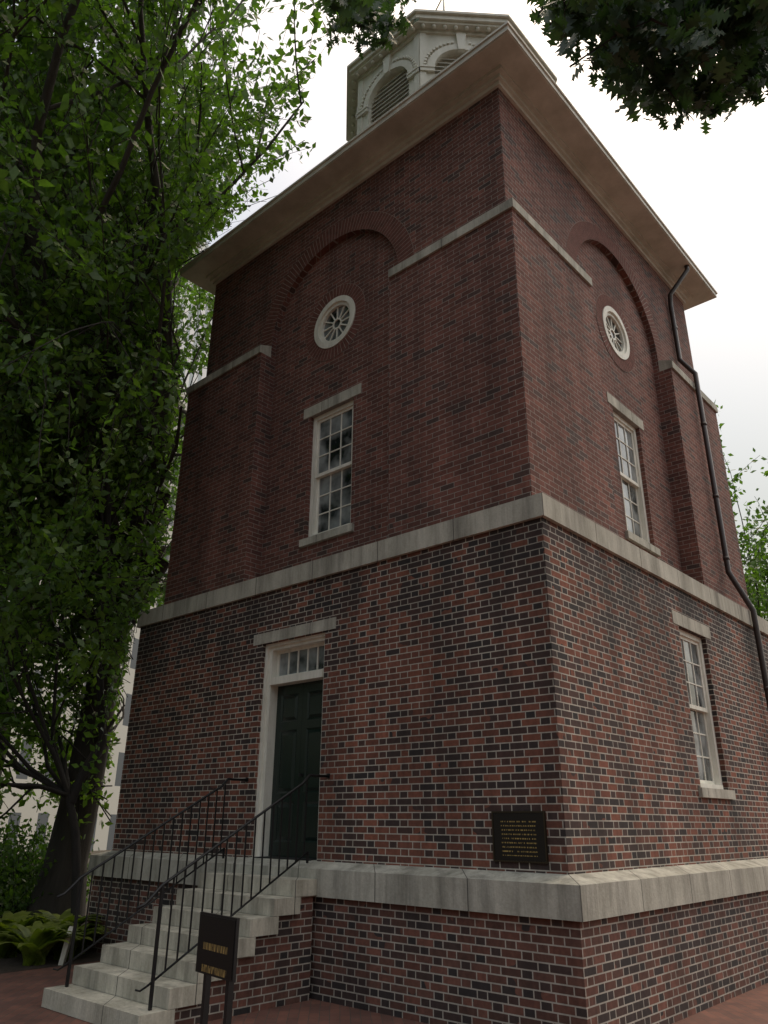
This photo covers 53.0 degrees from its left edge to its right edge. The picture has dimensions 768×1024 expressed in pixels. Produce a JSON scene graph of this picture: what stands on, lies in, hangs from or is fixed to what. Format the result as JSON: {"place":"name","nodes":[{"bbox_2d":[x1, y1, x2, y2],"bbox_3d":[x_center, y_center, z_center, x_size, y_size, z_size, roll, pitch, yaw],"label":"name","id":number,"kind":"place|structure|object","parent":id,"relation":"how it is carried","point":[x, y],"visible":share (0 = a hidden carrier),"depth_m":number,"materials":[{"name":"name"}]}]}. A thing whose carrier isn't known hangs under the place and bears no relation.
{"place":"outdoors","nodes":[
{"label":"outdoors","id":0,"kind":"place"},
{"bbox_2d":[0,850,110,973],"bbox_3d":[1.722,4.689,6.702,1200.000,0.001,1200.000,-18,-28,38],"label":"ground","id":1,"kind":"structure","parent":0,"point":[95,852],"depth_m":22.63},
{"bbox_2d":[0,918,100,972],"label":"mulch bed","id":2,"kind":"object","parent":1,"relation":"on","point":[13,964],"depth_m":10.70,"materials":[{"name":"brown soil"}]},
{"bbox_2d":[0,812,99,918],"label":"shrubs","id":3,"kind":"object","parent":2,"relation":"on","point":[19,873],"visible":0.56,"depth_m":13.62,"materials":[{"name":"green plant"}]},
{"bbox_2d":[0,909,108,965],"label":"ferns","id":4,"kind":"object","parent":2,"relation":"on","point":[39,938],"visible":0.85,"depth_m":10.89,"materials":[{"name":"green plant"}]},
{"bbox_2d":[58,926,72,965],"bbox_3d":[-4.388,5.991,10.669,0.060,0.460,0.300,13,-24,-9],"label":"post","id":5,"kind":"object","parent":2,"relation":"on","point":[64,953],"visible":0.74,"depth_m":10.54,"materials":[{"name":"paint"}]},
{"bbox_2d":[0,196,176,918],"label":"tree","id":6,"kind":"object","parent":2,"relation":"on","point":[42,723],"visible":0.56,"depth_m":13.08,"materials":[{"name":"green plant"}]},
{"bbox_2d":[0,263,187,852],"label":"old stone building","id":7,"kind":"structure","parent":1,"relation":"on","point":[104,836],"depth_m":50.33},
{"bbox_2d":[0,0,258,812],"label":"tree","id":8,"kind":"object","parent":1,"relation":"on","point":[33,477],"visible":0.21,"depth_m":13.71,"materials":[{"name":"green plant"}]},
{"bbox_2d":[0,0,314,776],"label":"tree","id":9,"kind":"object","parent":1,"relation":"on","point":[45,185],"visible":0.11,"depth_m":14.93,"materials":[{"name":"green plant"}]},
{"bbox_2d":[0,0,315,802],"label":"thin dark tree","id":10,"kind":"object","parent":1,"relation":"on","point":[46,570],"visible":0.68,"depth_m":12.80,"materials":[{"name":"green plant"}]},
{"bbox_2d":[0,0,346,925],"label":"tree","id":11,"kind":"object","parent":1,"relation":"on","point":[54,882],"visible":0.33,"depth_m":13.91,"materials":[{"name":"green plant"}]},
{"bbox_2d":[135,192,214,388],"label":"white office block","id":12,"kind":"structure","parent":1,"relation":"on","point":[185,371],"depth_m":78.48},
{"bbox_2d":[85,0,767,1023],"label":"bell tower","id":13,"kind":"structure","parent":1,"relation":"on","point":[455,560],"depth_m":10.72,"materials":[{"name":"brick"}]},
{"bbox_2d":[491,811,548,863],"bbox_3d":[1.342,3.222,7.653,0.620,0.470,0.030,-18,-28,38],"label":"plaque","id":14,"kind":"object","parent":13,"relation":"attached to","point":[519,836],"depth_m":7.63,"materials":[{"name":"brown metal"}]},
{"bbox_2d":[328,0,697,88],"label":"oak tree","id":15,"kind":"object","parent":1,"relation":"on","point":[391,4],"visible":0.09,"depth_m":13.35,"materials":[{"name":"green plant"}]},
{"bbox_2d":[315,0,767,134],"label":"oak sprays","id":16,"kind":"object","parent":15,"relation":"on","point":[665,45],"visible":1,"depth_m":6.68,"materials":[{"name":"green plant"}]},
{"bbox_2d":[714,400,767,620],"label":"tree","id":17,"kind":"object","parent":1,"relation":"on","point":[758,595],"visible":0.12,"depth_m":25.64,"materials":[{"name":"green plant"}]},
{"bbox_2d":[0,961,767,1023],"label":"paving","id":18,"kind":"structure","parent":0,"point":[21,994],"depth_m":8.03,"materials":[{"name":"red brick"}]},
{"bbox_2d":[41,872,316,1023],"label":"entrance steps","id":19,"kind":"structure","parent":18,"relation":"on","point":[274,950],"depth_m":8.25,"materials":[{"name":"stone"}]},
{"bbox_2d":[53,778,247,986],"bbox_3d":[-2.722,4.339,9.344,0.060,2.226,2.526,-18,-28,38],"label":"railing","id":20,"kind":"object","parent":19,"relation":"on","point":[80,881],"visible":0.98,"depth_m":9.12,"materials":[{"name":"black metal"}]},
{"bbox_2d":[135,774,329,1010],"bbox_3d":[-1.530,3.948,8.351,0.060,2.226,2.526,-18,-28,38],"label":"railing","id":21,"kind":"object","parent":19,"relation":"on","point":[160,888],"visible":0.97,"depth_m":8.18,"materials":[{"name":"black metal"}]},
{"bbox_2d":[195,912,239,1023],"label":"info sign","id":22,"kind":"object","parent":18,"relation":"on","point":[217,945],"visible":1,"depth_m":5.77,"materials":[{"name":"black metal"}]},
{"bbox_2d":[7,0,767,618],"label":"sky","id":23,"kind":"structure","parent":0,"point":[710,191],"materials":[{"name":"white"}]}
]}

